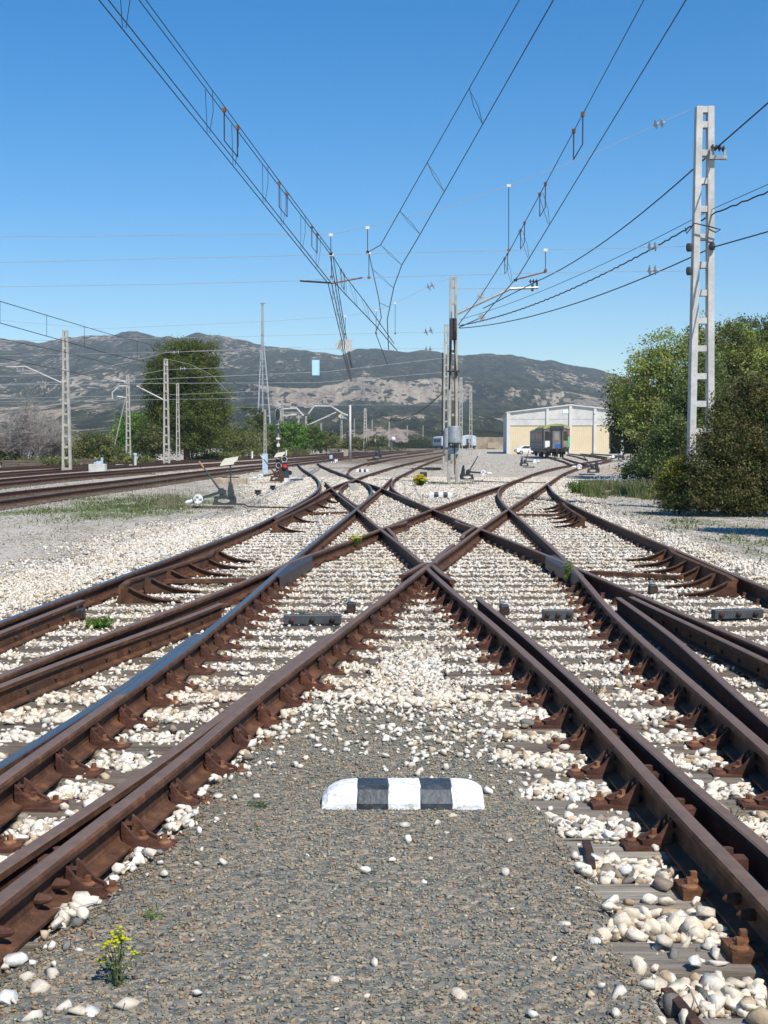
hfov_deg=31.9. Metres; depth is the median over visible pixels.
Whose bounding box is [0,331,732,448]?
hills
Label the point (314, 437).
leafy tree
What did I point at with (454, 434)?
ladder mast
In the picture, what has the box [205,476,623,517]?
ballast stones
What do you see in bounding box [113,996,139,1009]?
loose stone
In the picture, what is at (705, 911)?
loose stone
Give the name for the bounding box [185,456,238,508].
point lever
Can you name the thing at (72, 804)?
sleeper
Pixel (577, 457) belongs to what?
rail
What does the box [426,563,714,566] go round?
sleeper
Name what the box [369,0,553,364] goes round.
overhead line
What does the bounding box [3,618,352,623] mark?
sleeper
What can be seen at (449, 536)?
sleeper
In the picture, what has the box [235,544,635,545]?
sleeper
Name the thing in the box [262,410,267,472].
pole
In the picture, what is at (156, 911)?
dry twig
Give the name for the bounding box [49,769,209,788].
sleeper
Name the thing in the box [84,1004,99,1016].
loose stone
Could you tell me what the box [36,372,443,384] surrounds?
cross span
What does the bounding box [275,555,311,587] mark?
frog casting
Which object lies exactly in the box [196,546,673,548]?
sleeper
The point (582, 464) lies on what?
rail
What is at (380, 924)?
dark chippings
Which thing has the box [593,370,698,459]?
tree
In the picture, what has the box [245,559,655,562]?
sleeper
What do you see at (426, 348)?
cross span
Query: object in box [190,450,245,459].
scrub
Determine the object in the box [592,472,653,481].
daisies
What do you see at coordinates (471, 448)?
ladder mast
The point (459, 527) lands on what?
wing rail
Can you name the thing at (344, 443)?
shrub
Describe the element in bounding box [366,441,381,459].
point lever
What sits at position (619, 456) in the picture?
point lever
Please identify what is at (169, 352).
cross span
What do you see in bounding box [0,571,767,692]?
ballast stones
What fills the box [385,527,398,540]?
wing rail
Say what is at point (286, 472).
dwarf signal
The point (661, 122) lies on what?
cross span
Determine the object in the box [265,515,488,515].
sleeper
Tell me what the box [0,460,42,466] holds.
timber stack
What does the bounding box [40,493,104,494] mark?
sleeper
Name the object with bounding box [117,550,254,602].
guard rail
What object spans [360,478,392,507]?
rail
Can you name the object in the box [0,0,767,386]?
sky
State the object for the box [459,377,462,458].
ladder mast
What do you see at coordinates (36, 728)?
sleeper
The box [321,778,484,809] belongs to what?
clearance marker
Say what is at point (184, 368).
cross span
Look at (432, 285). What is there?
cross span
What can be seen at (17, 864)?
switch blade
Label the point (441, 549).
sleeper
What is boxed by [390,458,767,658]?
rail
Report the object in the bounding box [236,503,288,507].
pull rod
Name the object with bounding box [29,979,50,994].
loose stone
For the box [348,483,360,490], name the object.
concrete block
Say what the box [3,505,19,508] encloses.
sleeper
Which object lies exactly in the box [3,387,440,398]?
cross span
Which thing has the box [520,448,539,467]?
point lever
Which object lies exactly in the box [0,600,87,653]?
switch blade
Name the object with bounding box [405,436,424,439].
shrub
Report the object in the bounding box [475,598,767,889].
switch blade
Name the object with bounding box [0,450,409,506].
rail
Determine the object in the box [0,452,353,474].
rail
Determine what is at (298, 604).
sleeper
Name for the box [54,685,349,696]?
sleeper
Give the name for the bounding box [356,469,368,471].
clearance marker
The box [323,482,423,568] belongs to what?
rail
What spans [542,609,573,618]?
stretcher plate
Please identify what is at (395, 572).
sleeper
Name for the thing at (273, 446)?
shrub
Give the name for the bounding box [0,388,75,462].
bare bush
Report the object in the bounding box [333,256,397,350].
overhead line
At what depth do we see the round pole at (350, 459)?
131.59 m
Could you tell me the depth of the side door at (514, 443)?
222.62 m
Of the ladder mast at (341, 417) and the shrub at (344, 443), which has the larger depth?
the ladder mast at (341, 417)
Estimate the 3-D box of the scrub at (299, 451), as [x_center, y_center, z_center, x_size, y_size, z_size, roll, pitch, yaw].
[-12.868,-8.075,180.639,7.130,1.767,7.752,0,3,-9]
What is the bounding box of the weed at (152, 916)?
[138,904,162,920]
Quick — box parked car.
[514,445,534,453]
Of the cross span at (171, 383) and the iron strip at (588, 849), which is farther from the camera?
the cross span at (171, 383)
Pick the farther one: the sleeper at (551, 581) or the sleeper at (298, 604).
the sleeper at (551, 581)
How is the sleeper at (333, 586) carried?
on the ground at (494, 456)
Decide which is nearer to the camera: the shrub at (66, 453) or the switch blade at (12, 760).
the switch blade at (12, 760)
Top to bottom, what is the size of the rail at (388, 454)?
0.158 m
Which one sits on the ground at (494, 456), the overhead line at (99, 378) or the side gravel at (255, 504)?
the side gravel at (255, 504)
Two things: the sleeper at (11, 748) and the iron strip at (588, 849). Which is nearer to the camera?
the iron strip at (588, 849)
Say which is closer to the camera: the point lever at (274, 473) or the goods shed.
the point lever at (274, 473)
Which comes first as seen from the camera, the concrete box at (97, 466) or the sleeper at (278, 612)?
the sleeper at (278, 612)
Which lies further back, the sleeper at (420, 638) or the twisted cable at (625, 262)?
the twisted cable at (625, 262)
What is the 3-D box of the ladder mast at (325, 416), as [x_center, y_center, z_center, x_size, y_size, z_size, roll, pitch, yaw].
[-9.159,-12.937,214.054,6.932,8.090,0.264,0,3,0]
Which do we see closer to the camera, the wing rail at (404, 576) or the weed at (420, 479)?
the wing rail at (404, 576)
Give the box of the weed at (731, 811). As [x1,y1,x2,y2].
[721,802,756,821]
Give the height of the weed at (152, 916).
0.092 m
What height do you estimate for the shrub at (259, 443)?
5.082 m
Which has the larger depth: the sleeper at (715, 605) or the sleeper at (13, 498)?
the sleeper at (13, 498)
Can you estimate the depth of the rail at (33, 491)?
55.92 m
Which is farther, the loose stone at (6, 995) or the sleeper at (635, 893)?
the sleeper at (635, 893)
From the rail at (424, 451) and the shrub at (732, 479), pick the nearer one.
the shrub at (732, 479)
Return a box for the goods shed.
[502,404,632,453]
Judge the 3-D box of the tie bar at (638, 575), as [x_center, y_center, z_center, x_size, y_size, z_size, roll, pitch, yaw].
[3.112,0.778,16.633,1.211,0.050,0.100,2,3,33]
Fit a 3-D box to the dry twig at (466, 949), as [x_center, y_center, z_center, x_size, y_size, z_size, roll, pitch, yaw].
[0.265,1.406,4.341,0.228,0.052,0.099,0,3,0]
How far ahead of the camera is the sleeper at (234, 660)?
10.32 m
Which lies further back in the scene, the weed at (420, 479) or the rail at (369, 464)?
the rail at (369, 464)
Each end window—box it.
[545,431,549,439]
[564,431,567,439]
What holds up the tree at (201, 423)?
on the ground at (494, 456)
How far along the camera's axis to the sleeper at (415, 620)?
12.73 m
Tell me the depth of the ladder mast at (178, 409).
120.03 m
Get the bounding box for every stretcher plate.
[283,614,341,624]
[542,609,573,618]
[711,608,763,618]
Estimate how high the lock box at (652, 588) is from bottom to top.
0.140 m
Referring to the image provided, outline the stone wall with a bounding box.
[474,437,502,448]
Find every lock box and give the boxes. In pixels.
[74,606,85,618]
[346,598,355,612]
[499,601,509,614]
[648,581,657,593]
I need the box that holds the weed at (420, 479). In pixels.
[412,474,428,485]
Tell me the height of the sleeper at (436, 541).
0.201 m
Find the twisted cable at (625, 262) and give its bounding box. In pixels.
[459,191,767,325]
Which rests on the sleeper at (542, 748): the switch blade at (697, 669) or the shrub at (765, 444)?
the switch blade at (697, 669)
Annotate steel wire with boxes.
[459,184,767,319]
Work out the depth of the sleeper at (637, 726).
7.88 m
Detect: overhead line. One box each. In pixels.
[0,301,339,416]
[0,338,124,367]
[2,358,216,405]
[99,0,352,381]
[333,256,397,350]
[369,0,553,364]
[458,0,685,327]
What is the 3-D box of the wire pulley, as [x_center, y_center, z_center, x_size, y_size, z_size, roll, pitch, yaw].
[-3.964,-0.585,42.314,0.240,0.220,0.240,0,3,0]
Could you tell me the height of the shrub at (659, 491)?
1.770 m
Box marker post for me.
[133,453,136,464]
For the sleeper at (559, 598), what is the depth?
14.51 m
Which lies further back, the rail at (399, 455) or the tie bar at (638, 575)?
the rail at (399, 455)
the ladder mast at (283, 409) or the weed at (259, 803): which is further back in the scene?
the ladder mast at (283, 409)
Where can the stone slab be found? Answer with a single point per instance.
(226, 480)
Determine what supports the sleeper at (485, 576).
on the ground at (494, 456)
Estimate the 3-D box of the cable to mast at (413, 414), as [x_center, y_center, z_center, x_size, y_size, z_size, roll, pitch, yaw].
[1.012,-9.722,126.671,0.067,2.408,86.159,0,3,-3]
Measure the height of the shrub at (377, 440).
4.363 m
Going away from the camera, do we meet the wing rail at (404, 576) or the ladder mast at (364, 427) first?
the wing rail at (404, 576)
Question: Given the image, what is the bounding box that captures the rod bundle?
[411,467,442,469]
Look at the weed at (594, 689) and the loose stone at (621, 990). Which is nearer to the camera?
the loose stone at (621, 990)
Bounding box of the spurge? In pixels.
[96,925,142,987]
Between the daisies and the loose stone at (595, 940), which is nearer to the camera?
the loose stone at (595, 940)
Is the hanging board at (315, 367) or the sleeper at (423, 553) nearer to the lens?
the sleeper at (423, 553)
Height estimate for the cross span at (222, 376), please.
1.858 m
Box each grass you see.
[0,478,767,561]
[568,479,658,499]
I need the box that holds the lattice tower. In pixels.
[257,303,270,423]
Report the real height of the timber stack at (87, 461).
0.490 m
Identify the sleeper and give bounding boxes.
[0,657,379,666]
[0,670,367,681]
[0,722,268,736]
[0,742,239,759]
[0,838,130,862]
[0,942,45,973]
[2,497,72,499]
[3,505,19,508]
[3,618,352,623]
[8,646,390,653]
[8,800,172,821]
[12,702,325,714]
[17,610,414,614]
[33,493,99,495]
[36,635,388,643]
[38,602,372,609]
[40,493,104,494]
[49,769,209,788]
[54,626,415,631]
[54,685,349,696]
[73,591,373,595]
[90,585,393,588]
[100,597,361,602]
[149,562,404,565]
[189,549,678,551]
[190,575,375,578]
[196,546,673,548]
[218,570,384,573]
[223,552,687,555]
[229,555,650,558]
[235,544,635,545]
[240,541,660,542]
[240,566,396,569]
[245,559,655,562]
[247,538,624,540]
[254,524,618,524]
[259,536,650,537]
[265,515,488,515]
[266,532,605,532]
[268,534,645,534]
[270,530,599,530]
[286,526,587,526]
[293,528,600,528]
[304,580,394,582]
[314,511,539,511]
[316,521,587,521]
[363,596,755,601]
[375,590,740,595]
[376,575,745,578]
[383,618,767,622]
[389,571,737,574]
[390,636,767,641]
[396,580,754,583]
[401,602,767,608]
[402,566,668,570]
[414,610,767,614]
[416,626,767,632]
[424,585,767,587]
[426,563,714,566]
[438,646,767,653]
[444,671,750,680]
[445,658,722,667]
[466,685,767,696]
[473,701,767,714]
[492,722,707,736]
[496,741,730,759]
[504,769,759,788]
[526,799,767,822]
[556,838,767,865]
[591,884,718,915]
[605,942,767,982]
[666,1018,747,1023]
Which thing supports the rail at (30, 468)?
on the ground at (494, 456)
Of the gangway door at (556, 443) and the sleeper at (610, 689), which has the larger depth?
the gangway door at (556, 443)
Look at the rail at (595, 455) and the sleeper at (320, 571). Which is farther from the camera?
the rail at (595, 455)
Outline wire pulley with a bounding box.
[254,490,261,495]
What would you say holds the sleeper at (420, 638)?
on the ground at (494, 456)
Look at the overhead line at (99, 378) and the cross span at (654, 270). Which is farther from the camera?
the overhead line at (99, 378)
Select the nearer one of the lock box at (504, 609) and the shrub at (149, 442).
the lock box at (504, 609)
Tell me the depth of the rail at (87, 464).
95.58 m
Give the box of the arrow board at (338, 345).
[334,339,351,350]
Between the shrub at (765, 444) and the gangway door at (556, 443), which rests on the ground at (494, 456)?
the shrub at (765, 444)
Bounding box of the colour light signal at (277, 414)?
[275,406,280,452]
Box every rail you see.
[0,450,402,497]
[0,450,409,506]
[0,451,384,482]
[0,451,390,486]
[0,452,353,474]
[0,452,365,477]
[0,455,288,470]
[0,456,258,468]
[0,459,606,683]
[0,460,612,965]
[0,464,320,630]
[0,508,367,853]
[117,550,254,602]
[118,463,373,716]
[272,493,340,532]
[274,455,442,520]
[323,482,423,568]
[338,479,357,507]
[346,460,420,508]
[354,449,432,458]
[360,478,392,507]
[367,451,432,460]
[367,452,442,465]
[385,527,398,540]
[388,521,409,533]
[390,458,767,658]
[399,560,425,582]
[407,449,442,453]
[422,566,767,974]
[427,563,458,593]
[434,544,454,565]
[452,520,471,532]
[459,527,474,540]
[496,480,767,810]
[539,503,586,527]
[546,483,767,606]
[550,458,575,465]
[562,458,589,465]
[566,454,587,460]
[568,453,605,458]
[580,453,607,458]
[591,453,618,455]
[626,548,739,596]
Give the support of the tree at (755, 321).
on the ground at (494, 456)
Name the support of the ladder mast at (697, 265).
on the ground at (494, 456)
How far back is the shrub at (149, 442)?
121.62 m
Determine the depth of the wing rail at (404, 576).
15.93 m
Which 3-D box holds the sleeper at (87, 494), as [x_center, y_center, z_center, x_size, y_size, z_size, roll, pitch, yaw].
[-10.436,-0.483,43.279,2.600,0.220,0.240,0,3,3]
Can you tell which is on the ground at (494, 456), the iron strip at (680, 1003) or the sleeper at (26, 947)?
the sleeper at (26, 947)
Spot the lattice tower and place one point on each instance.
(262, 330)
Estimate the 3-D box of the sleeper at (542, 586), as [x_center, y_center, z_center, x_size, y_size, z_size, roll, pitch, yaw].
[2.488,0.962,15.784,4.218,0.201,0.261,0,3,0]
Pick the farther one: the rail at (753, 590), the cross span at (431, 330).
the cross span at (431, 330)
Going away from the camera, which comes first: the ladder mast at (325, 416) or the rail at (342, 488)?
the rail at (342, 488)
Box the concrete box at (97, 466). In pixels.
[88,457,106,471]
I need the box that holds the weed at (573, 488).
[563,479,590,492]
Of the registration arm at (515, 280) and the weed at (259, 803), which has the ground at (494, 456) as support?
the weed at (259, 803)
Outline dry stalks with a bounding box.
[128,474,203,511]
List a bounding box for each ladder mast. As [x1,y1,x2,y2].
[6,330,71,469]
[111,375,131,456]
[136,359,169,462]
[176,383,179,460]
[280,396,302,444]
[305,405,347,427]
[339,414,343,451]
[363,408,366,450]
[442,324,448,469]
[447,277,537,483]
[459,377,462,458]
[469,386,472,455]
[685,106,726,468]
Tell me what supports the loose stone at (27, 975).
on the ground at (494, 456)
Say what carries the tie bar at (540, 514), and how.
attached to the rail at (739, 743)
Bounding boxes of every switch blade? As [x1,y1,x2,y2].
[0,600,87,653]
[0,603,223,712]
[0,634,199,774]
[0,634,331,891]
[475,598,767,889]
[615,597,767,744]
[628,597,767,686]
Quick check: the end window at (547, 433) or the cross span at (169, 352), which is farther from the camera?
the end window at (547, 433)
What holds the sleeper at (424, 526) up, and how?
on the ground at (494, 456)
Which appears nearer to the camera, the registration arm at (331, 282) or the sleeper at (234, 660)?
the sleeper at (234, 660)
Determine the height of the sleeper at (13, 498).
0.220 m
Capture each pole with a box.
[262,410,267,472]
[346,405,351,460]
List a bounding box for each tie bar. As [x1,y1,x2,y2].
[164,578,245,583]
[305,512,346,514]
[515,513,565,515]
[589,570,683,579]
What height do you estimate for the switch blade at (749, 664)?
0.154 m
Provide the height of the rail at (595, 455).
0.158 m
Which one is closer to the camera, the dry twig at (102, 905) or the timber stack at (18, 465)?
the dry twig at (102, 905)
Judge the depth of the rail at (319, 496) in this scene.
47.51 m
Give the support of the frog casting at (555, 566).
on the rail at (605, 588)
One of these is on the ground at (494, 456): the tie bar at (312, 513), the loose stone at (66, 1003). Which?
the loose stone at (66, 1003)
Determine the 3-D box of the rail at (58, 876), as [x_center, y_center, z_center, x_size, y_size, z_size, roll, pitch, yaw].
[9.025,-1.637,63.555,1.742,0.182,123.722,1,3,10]
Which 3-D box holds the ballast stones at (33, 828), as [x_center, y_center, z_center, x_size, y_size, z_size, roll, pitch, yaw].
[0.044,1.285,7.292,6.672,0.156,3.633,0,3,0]
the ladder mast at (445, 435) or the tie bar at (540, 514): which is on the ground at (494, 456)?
the ladder mast at (445, 435)
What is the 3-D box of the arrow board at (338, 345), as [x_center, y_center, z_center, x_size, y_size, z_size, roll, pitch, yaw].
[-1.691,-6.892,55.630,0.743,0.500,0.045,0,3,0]
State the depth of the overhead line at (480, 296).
24.50 m
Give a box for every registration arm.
[300,277,361,283]
[514,272,545,281]
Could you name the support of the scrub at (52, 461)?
on the ground at (494, 456)
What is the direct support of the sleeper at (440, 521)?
on the ground at (494, 456)
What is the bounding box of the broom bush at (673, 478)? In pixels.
[654,455,688,515]
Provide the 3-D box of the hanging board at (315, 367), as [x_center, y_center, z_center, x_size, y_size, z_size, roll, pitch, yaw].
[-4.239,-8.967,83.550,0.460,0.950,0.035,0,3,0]
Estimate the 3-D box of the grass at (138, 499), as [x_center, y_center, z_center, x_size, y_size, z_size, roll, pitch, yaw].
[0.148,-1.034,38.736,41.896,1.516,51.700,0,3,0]
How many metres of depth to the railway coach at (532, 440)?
169.78 m
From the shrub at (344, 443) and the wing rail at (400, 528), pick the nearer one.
the wing rail at (400, 528)
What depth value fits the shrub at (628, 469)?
57.56 m
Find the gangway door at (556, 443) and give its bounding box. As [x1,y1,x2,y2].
[552,431,560,448]
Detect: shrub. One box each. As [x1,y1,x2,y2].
[0,440,28,464]
[17,414,81,458]
[54,424,80,458]
[71,428,131,462]
[109,410,151,456]
[131,420,180,460]
[211,425,255,457]
[217,419,272,456]
[249,430,285,455]
[317,431,341,453]
[336,434,363,451]
[358,434,388,450]
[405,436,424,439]
[608,449,666,481]
[632,345,732,473]
[643,453,714,514]
[661,368,767,515]
[758,411,767,489]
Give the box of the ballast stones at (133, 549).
[0,516,767,575]
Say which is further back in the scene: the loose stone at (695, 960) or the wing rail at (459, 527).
the wing rail at (459, 527)
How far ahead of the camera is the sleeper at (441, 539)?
23.47 m
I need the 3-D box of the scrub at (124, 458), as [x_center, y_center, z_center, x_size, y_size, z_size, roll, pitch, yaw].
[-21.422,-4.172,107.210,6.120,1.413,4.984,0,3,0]
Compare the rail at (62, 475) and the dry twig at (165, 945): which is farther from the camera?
the rail at (62, 475)
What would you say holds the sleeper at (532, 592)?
on the ground at (494, 456)
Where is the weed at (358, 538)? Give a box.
[345,533,362,547]
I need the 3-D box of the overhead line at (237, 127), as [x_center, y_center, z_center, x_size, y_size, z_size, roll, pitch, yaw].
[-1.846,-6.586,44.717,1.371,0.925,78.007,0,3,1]
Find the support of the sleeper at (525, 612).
on the ground at (494, 456)
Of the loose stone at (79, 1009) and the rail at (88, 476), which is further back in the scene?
the rail at (88, 476)
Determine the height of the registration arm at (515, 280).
0.260 m
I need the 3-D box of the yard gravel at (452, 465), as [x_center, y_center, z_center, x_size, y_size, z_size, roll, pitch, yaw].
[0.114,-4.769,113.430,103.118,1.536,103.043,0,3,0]
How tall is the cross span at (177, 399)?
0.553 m
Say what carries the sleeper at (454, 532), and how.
on the ground at (494, 456)
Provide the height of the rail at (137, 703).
0.160 m
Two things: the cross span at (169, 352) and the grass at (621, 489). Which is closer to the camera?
the grass at (621, 489)
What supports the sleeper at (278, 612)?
on the ground at (494, 456)
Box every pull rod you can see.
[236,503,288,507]
[473,481,545,482]
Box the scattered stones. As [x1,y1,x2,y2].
[10,682,717,1018]
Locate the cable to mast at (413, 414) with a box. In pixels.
[371,393,441,420]
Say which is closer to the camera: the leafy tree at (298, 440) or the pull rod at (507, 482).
the pull rod at (507, 482)
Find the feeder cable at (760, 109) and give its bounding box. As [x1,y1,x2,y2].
[483,102,767,308]
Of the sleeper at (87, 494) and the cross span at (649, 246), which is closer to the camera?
the cross span at (649, 246)
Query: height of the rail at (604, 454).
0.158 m
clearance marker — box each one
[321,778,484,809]
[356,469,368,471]
[429,492,451,497]
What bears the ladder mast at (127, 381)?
on the ground at (494, 456)
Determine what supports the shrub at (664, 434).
on the ground at (494, 456)
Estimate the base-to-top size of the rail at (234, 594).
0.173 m
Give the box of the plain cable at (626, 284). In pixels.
[459,231,767,328]
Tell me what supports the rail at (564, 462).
on the ground at (494, 456)
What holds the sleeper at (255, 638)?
on the ground at (494, 456)
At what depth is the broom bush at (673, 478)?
31.25 m
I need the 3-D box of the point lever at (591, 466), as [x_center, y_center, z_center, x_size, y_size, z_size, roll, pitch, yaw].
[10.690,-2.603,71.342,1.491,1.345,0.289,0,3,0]
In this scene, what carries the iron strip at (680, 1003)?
on the sleeper at (716, 1021)
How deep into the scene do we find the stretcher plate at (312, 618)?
12.29 m
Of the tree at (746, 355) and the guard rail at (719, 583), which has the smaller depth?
the guard rail at (719, 583)
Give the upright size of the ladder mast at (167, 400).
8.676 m
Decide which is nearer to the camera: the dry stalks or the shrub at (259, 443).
the dry stalks
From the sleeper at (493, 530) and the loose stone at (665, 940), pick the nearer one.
the loose stone at (665, 940)
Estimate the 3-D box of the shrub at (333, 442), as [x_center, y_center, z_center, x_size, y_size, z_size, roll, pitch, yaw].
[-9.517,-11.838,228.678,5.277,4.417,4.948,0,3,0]
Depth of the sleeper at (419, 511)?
33.06 m
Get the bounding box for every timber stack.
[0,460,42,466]
[67,459,96,463]
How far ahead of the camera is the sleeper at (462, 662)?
10.30 m
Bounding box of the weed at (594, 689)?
[588,679,603,695]
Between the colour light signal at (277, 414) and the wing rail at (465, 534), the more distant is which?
the colour light signal at (277, 414)
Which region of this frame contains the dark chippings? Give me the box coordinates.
[0,701,661,1023]
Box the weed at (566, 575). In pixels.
[562,557,574,580]
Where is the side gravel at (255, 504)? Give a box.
[0,481,767,584]
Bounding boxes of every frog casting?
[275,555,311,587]
[545,555,583,587]
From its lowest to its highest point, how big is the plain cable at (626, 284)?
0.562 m
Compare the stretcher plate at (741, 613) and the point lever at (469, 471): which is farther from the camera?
the point lever at (469, 471)
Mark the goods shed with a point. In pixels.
(587, 436)
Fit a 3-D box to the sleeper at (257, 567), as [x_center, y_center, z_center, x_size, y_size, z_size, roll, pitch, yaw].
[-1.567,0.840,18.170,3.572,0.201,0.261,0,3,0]
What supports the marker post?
on the ground at (494, 456)
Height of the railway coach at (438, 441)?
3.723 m
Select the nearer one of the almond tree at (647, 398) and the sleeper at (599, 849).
the sleeper at (599, 849)
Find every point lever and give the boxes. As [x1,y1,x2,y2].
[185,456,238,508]
[252,452,284,482]
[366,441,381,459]
[460,451,491,480]
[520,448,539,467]
[572,451,599,474]
[609,448,624,459]
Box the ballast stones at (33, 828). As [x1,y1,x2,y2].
[0,685,767,853]
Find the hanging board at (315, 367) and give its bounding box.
[312,360,318,374]
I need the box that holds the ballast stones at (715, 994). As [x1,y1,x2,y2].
[0,846,767,1023]
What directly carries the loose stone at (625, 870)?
on the ballast stones at (715, 994)
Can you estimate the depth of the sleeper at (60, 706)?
8.57 m
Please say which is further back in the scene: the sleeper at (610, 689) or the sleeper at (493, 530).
the sleeper at (493, 530)
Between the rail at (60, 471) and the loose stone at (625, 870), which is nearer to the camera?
the loose stone at (625, 870)
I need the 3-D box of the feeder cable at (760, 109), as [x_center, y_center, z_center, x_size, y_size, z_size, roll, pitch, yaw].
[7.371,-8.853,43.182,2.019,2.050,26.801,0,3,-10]
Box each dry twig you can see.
[53,889,117,908]
[121,896,190,924]
[156,938,177,951]
[431,938,499,956]
[684,985,710,1023]
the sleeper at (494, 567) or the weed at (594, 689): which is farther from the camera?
the sleeper at (494, 567)
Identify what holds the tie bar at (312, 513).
attached to the guard rail at (279, 525)
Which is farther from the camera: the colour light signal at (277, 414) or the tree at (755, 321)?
the colour light signal at (277, 414)
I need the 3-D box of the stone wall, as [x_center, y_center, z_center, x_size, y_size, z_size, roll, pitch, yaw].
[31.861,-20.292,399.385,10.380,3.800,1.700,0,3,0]
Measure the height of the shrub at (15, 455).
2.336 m
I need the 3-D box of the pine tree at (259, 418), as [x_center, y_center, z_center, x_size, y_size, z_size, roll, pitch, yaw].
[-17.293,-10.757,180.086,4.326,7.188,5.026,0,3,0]
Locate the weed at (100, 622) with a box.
[80,612,113,628]
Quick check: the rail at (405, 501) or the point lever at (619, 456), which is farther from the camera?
the point lever at (619, 456)
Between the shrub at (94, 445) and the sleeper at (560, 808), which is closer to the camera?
the sleeper at (560, 808)
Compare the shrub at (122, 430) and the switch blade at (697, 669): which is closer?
the switch blade at (697, 669)
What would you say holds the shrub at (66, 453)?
on the ground at (494, 456)
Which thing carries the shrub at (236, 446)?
on the ground at (494, 456)
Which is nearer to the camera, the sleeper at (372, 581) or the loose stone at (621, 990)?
the loose stone at (621, 990)
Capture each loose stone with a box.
[0,989,19,1003]
[3,952,28,966]
[18,971,36,980]
[21,1010,43,1020]
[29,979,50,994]
[44,968,58,978]
[55,998,71,1010]
[66,1005,85,1014]
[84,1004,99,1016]
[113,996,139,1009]
[327,975,341,981]
[450,987,467,998]
[558,921,570,924]
[588,937,600,943]
[591,853,599,860]
[612,985,626,997]
[618,865,632,875]
[636,979,654,989]
[655,934,673,948]
[687,954,702,967]
[696,905,715,916]
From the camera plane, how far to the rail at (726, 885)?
6.12 m
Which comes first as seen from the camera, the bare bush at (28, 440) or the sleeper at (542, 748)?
the sleeper at (542, 748)
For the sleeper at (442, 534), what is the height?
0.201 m
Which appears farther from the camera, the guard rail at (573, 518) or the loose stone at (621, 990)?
the guard rail at (573, 518)
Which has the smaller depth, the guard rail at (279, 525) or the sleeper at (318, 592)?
the sleeper at (318, 592)
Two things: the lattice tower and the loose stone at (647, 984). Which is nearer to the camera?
the loose stone at (647, 984)
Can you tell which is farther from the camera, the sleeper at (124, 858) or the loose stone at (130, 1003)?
the sleeper at (124, 858)
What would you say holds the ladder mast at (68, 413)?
on the ground at (494, 456)
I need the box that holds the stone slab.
[214,477,247,484]
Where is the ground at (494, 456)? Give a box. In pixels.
[0,448,767,1023]
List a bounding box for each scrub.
[13,454,81,464]
[77,451,155,462]
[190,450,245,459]
[264,447,312,455]
[351,445,405,450]
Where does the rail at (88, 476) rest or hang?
on the sleeper
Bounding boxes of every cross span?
[0,241,684,278]
[0,358,441,384]
[3,278,449,334]
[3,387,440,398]
[3,396,349,401]
[5,346,442,355]
[6,265,663,286]
[9,109,690,254]
[34,327,445,340]
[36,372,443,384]
[52,347,298,375]
[75,367,225,386]
[233,405,339,407]
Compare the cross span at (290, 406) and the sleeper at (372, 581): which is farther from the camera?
the cross span at (290, 406)
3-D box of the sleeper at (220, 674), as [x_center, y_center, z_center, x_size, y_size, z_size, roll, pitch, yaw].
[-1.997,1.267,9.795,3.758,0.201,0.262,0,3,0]
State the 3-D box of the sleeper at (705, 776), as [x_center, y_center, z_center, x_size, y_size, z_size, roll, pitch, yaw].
[2.480,1.422,6.790,3.778,0.201,0.261,0,3,0]
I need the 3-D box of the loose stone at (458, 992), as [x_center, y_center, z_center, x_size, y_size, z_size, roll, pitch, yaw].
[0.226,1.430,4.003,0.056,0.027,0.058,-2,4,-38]
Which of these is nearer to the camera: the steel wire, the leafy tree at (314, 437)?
the steel wire
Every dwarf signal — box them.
[275,457,281,479]
[282,451,291,482]
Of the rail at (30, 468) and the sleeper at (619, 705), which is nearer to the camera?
the sleeper at (619, 705)
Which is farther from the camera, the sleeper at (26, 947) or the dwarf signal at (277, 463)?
the dwarf signal at (277, 463)
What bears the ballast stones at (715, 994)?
on the ground at (494, 456)
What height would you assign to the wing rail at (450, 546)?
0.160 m
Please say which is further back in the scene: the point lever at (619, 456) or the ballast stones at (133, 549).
the point lever at (619, 456)
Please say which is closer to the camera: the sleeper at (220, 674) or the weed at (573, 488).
the sleeper at (220, 674)
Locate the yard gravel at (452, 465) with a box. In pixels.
[0,457,640,479]
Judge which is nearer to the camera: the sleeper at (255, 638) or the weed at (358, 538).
the sleeper at (255, 638)
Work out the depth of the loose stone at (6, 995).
3.95 m
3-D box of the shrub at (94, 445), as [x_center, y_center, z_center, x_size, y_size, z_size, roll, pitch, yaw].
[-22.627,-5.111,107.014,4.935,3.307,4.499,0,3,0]
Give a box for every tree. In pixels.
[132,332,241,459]
[239,405,269,452]
[267,418,310,449]
[295,416,328,453]
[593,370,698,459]
[602,324,714,479]
[670,310,767,441]
[716,312,767,377]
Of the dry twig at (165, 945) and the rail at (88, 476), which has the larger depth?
the rail at (88, 476)
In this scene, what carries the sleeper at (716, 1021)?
on the ground at (494, 456)
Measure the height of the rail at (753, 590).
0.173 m
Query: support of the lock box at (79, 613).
on the sleeper at (272, 619)
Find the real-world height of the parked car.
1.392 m
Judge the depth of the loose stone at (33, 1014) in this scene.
3.83 m
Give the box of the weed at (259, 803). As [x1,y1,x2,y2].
[247,795,274,807]
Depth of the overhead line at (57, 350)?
66.49 m
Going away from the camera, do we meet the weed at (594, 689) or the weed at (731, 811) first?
the weed at (731, 811)
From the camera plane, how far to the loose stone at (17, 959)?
4.26 m
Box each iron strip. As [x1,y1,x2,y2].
[582,840,595,869]
[661,987,702,1023]
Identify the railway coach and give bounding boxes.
[433,436,447,448]
[461,435,475,448]
[530,429,553,455]
[535,424,569,457]
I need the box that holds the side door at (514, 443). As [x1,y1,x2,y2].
[512,441,517,453]

